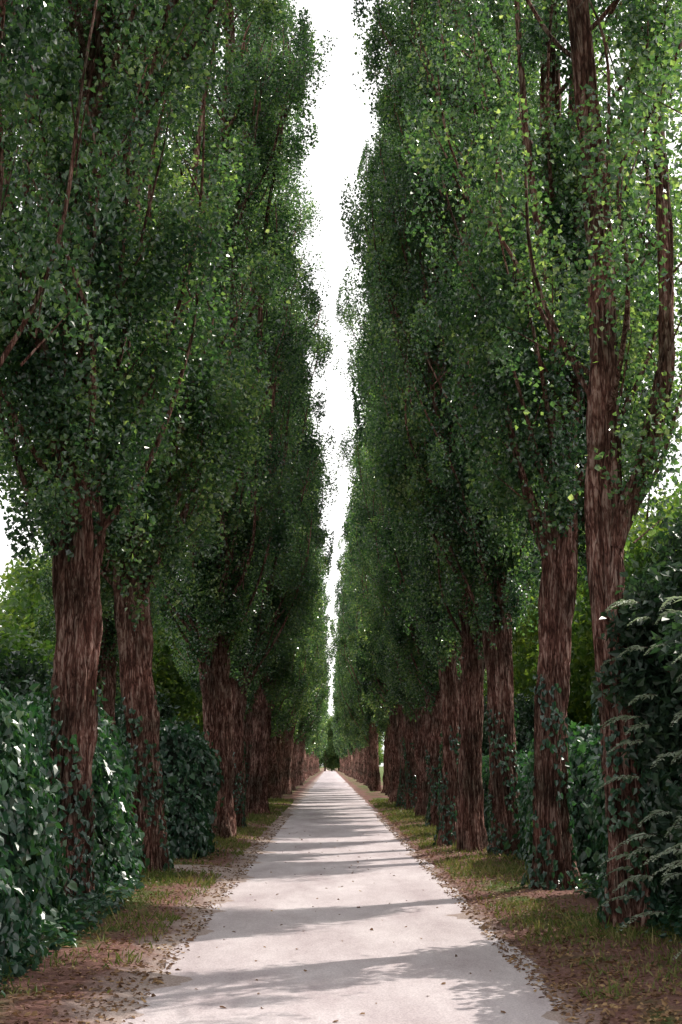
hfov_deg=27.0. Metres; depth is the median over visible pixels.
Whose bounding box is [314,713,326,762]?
poplar tree
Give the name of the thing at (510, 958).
fallen leaves
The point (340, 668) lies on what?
poplar tree
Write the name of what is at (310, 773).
poplar tree
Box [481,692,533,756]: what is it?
shrub
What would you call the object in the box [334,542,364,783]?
poplar tree
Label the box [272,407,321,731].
poplar tree
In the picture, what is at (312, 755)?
poplar tree
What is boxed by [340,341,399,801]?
poplar tree
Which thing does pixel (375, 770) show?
poplar tree
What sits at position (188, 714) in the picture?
broadleaf tree
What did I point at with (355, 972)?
road
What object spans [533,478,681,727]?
broadleaf tree
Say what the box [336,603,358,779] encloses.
poplar tree
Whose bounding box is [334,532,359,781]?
poplar tree
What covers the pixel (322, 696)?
poplar tree
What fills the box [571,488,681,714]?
broadleaf tree
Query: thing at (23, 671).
shrub
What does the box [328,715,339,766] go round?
broadleaf tree
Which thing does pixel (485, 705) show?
shrub
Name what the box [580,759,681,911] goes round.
ivy hedge
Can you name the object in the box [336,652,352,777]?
poplar tree
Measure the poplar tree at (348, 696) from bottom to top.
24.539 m
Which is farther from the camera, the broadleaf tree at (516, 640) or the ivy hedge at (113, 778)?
the broadleaf tree at (516, 640)
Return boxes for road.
[121,771,563,1023]
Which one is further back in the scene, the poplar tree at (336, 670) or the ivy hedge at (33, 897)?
the poplar tree at (336, 670)
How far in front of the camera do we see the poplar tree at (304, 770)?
148.95 m
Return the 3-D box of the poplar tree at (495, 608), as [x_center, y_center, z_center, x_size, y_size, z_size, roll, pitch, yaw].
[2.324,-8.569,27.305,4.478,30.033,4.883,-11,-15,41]
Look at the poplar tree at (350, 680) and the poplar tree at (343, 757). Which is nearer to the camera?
the poplar tree at (350, 680)
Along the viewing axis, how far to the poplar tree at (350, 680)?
107.85 m
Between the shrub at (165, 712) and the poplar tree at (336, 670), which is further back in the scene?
the poplar tree at (336, 670)
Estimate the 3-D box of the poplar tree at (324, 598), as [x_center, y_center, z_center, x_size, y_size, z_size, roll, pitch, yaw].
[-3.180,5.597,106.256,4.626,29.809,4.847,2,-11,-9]
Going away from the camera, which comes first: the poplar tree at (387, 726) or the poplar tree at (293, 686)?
the poplar tree at (293, 686)
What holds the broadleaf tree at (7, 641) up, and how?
on the ground at (365, 793)
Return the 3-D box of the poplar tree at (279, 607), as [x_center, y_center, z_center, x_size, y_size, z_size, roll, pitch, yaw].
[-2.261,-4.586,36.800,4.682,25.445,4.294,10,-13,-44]
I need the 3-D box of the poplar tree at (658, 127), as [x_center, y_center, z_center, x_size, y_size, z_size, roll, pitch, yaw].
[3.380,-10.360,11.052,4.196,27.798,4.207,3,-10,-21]
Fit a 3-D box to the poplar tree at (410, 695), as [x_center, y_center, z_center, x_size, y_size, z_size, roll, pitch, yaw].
[2.956,-3.177,41.944,4.458,24.453,4.860,0,-10,1]
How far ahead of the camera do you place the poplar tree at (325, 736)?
224.95 m
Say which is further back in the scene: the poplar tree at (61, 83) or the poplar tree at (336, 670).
the poplar tree at (336, 670)
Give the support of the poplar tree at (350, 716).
on the ground at (365, 793)
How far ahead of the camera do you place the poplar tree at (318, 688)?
135.59 m
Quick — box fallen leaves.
[0,812,681,1023]
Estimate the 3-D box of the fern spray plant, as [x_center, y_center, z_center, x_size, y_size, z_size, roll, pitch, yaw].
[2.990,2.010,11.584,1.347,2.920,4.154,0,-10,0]
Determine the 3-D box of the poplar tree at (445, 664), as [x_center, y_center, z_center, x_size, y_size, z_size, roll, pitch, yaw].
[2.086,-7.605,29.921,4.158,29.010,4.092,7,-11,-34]
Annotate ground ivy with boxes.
[0,869,681,996]
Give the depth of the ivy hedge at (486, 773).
31.32 m
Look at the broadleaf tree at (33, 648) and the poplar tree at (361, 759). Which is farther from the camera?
the poplar tree at (361, 759)
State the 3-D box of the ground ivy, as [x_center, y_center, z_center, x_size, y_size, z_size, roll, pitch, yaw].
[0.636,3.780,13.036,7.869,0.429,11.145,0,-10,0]
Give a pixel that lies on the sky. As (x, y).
(344, 128)
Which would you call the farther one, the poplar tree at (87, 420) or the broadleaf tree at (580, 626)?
the broadleaf tree at (580, 626)
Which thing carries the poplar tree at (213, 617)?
on the ground at (365, 793)
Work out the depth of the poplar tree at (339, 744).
220.97 m
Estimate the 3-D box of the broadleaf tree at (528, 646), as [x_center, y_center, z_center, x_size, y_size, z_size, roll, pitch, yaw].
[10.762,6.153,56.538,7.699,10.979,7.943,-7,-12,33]
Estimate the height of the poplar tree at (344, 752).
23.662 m
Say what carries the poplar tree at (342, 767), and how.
on the ground at (365, 793)
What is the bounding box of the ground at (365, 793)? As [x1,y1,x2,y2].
[0,766,681,1023]
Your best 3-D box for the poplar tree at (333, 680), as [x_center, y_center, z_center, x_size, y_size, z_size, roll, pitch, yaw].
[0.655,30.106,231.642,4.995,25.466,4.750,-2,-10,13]
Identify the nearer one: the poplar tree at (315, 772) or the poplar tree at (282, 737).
the poplar tree at (282, 737)
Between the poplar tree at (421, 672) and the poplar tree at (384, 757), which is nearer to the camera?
the poplar tree at (421, 672)
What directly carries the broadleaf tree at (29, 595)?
on the ground at (365, 793)
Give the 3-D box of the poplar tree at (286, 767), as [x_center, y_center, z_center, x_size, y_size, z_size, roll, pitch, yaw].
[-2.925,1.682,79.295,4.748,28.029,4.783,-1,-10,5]
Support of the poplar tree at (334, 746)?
on the ground at (365, 793)
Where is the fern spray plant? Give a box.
[595,596,681,959]
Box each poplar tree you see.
[0,0,165,366]
[0,0,257,906]
[0,0,302,872]
[17,0,217,730]
[143,0,337,838]
[168,13,314,818]
[170,0,335,828]
[231,39,340,814]
[243,187,308,789]
[267,386,328,797]
[267,423,316,803]
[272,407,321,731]
[276,542,314,795]
[281,390,330,793]
[281,560,321,767]
[291,548,333,790]
[295,519,328,786]
[295,546,327,786]
[297,550,337,785]
[302,549,330,782]
[302,551,327,781]
[303,583,322,779]
[303,613,331,768]
[305,723,320,754]
[306,608,326,778]
[306,700,328,777]
[309,652,326,775]
[311,672,329,775]
[313,719,326,774]
[314,651,331,773]
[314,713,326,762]
[316,741,325,771]
[317,732,327,765]
[330,559,384,787]
[330,671,345,774]
[331,499,360,781]
[331,636,354,771]
[332,53,416,809]
[332,587,352,776]
[332,670,343,772]
[332,678,346,773]
[332,692,340,771]
[333,400,383,790]
[333,652,348,775]
[333,689,344,773]
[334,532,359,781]
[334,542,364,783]
[334,618,354,748]
[335,477,383,785]
[335,608,381,782]
[336,575,366,784]
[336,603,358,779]
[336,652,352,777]
[339,0,528,846]
[339,299,391,776]
[339,519,367,785]
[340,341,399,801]
[340,467,384,788]
[342,39,486,826]
[342,397,391,796]
[344,0,537,825]
[346,391,401,788]
[347,168,418,811]
[348,0,568,855]
[350,299,388,794]
[350,471,386,792]
[352,0,567,851]
[356,302,429,815]
[362,199,407,807]
[367,137,430,819]
[394,0,681,890]
[397,0,681,930]
[598,0,681,203]
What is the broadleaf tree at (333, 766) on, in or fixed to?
on the ground at (365, 793)
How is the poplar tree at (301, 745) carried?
on the ground at (365, 793)
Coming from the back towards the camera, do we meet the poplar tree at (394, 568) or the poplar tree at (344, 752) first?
the poplar tree at (344, 752)
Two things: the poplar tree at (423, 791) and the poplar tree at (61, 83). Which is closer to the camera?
the poplar tree at (61, 83)
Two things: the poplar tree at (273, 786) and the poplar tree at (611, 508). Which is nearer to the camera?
the poplar tree at (611, 508)
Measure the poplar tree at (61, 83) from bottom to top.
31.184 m
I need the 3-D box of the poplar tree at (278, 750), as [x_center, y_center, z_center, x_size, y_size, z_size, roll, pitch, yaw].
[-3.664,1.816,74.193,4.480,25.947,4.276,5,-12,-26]
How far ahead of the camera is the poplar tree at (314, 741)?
172.76 m
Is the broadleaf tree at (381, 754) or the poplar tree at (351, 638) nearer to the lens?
the poplar tree at (351, 638)
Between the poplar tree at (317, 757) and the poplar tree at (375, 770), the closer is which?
the poplar tree at (375, 770)
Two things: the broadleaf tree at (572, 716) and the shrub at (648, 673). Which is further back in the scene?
the broadleaf tree at (572, 716)
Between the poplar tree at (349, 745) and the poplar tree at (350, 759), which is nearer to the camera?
the poplar tree at (349, 745)
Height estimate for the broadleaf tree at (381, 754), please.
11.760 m
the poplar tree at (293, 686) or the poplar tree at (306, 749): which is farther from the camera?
the poplar tree at (306, 749)
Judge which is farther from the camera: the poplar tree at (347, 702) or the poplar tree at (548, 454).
the poplar tree at (347, 702)
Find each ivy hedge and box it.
[0,681,80,977]
[6,680,149,887]
[125,716,224,859]
[482,747,528,836]
[504,720,602,877]
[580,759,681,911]
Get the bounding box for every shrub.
[0,647,52,703]
[37,669,125,745]
[116,671,203,736]
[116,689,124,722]
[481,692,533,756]
[483,693,486,728]
[514,695,570,753]
[591,505,681,905]
[649,611,681,859]
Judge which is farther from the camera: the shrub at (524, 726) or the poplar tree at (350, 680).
the poplar tree at (350, 680)
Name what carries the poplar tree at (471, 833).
on the ground at (365, 793)
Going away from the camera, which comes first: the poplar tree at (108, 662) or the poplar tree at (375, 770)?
the poplar tree at (108, 662)
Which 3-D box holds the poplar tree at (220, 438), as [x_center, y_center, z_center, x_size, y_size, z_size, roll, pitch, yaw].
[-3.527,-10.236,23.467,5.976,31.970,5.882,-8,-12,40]
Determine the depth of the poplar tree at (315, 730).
124.75 m
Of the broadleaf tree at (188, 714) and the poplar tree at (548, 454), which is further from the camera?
the broadleaf tree at (188, 714)
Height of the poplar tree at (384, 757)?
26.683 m
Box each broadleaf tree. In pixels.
[0,549,202,727]
[0,552,184,720]
[0,606,54,669]
[0,613,54,690]
[157,604,202,734]
[165,670,201,727]
[319,713,336,770]
[323,754,339,770]
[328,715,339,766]
[378,741,383,767]
[483,655,524,703]
[512,533,584,703]
[512,545,589,697]
[523,587,598,728]
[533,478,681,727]
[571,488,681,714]
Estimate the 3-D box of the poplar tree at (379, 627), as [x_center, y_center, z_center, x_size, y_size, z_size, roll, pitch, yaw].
[2.717,-2.899,47.890,4.410,26.002,4.806,-5,-11,28]
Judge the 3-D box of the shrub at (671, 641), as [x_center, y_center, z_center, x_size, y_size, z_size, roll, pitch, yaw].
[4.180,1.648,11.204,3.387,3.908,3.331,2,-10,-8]
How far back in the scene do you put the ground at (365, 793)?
11.84 m
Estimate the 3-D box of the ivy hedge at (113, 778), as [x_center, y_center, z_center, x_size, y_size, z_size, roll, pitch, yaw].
[-3.815,3.588,18.343,2.654,2.857,4.369,0,-10,0]
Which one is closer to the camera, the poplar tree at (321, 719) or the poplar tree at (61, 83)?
the poplar tree at (61, 83)
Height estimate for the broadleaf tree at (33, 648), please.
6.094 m
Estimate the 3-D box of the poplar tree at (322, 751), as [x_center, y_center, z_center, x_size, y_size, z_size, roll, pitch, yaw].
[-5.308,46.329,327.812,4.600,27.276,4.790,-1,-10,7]
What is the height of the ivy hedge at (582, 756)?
2.416 m
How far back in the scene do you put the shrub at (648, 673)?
13.47 m
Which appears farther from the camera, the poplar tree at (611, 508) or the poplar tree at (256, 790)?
the poplar tree at (256, 790)
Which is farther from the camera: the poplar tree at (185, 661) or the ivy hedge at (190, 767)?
the poplar tree at (185, 661)
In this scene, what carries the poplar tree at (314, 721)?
on the ground at (365, 793)
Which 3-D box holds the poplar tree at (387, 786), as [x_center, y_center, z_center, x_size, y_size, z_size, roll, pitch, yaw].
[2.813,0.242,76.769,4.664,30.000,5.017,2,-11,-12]
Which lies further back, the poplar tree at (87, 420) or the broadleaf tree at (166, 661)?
the broadleaf tree at (166, 661)
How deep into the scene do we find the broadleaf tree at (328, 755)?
387.69 m
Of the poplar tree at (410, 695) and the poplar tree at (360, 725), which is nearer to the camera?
the poplar tree at (410, 695)
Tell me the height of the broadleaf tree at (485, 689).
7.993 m
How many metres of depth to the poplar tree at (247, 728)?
51.07 m
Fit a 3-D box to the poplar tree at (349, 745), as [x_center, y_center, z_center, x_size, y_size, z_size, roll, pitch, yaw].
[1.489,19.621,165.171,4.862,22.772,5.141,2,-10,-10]
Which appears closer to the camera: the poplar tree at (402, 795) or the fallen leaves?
the fallen leaves
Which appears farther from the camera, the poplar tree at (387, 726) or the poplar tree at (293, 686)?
the poplar tree at (387, 726)
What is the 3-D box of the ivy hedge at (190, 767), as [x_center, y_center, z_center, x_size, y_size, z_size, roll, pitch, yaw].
[-3.012,4.843,24.688,1.987,2.594,2.942,0,-10,0]
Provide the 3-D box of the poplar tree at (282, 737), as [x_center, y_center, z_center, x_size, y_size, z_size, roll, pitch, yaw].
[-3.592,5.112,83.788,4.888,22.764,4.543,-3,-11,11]
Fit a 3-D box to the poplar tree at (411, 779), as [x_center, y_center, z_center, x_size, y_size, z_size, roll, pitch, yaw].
[2.448,-3.531,52.199,5.120,28.813,5.203,-9,-14,36]
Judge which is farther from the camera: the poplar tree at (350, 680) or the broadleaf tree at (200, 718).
the poplar tree at (350, 680)
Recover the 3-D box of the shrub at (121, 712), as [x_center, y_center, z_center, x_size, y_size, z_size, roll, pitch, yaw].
[-5.865,5.323,31.424,3.680,3.845,3.822,-2,-10,10]
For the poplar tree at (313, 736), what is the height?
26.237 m
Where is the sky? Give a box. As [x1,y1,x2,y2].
[0,0,681,765]
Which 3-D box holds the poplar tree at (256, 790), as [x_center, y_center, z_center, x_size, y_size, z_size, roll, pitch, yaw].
[-2.642,-4.134,48.273,5.355,28.611,4.913,-1,-12,4]
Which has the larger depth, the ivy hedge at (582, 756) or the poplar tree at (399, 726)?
the poplar tree at (399, 726)

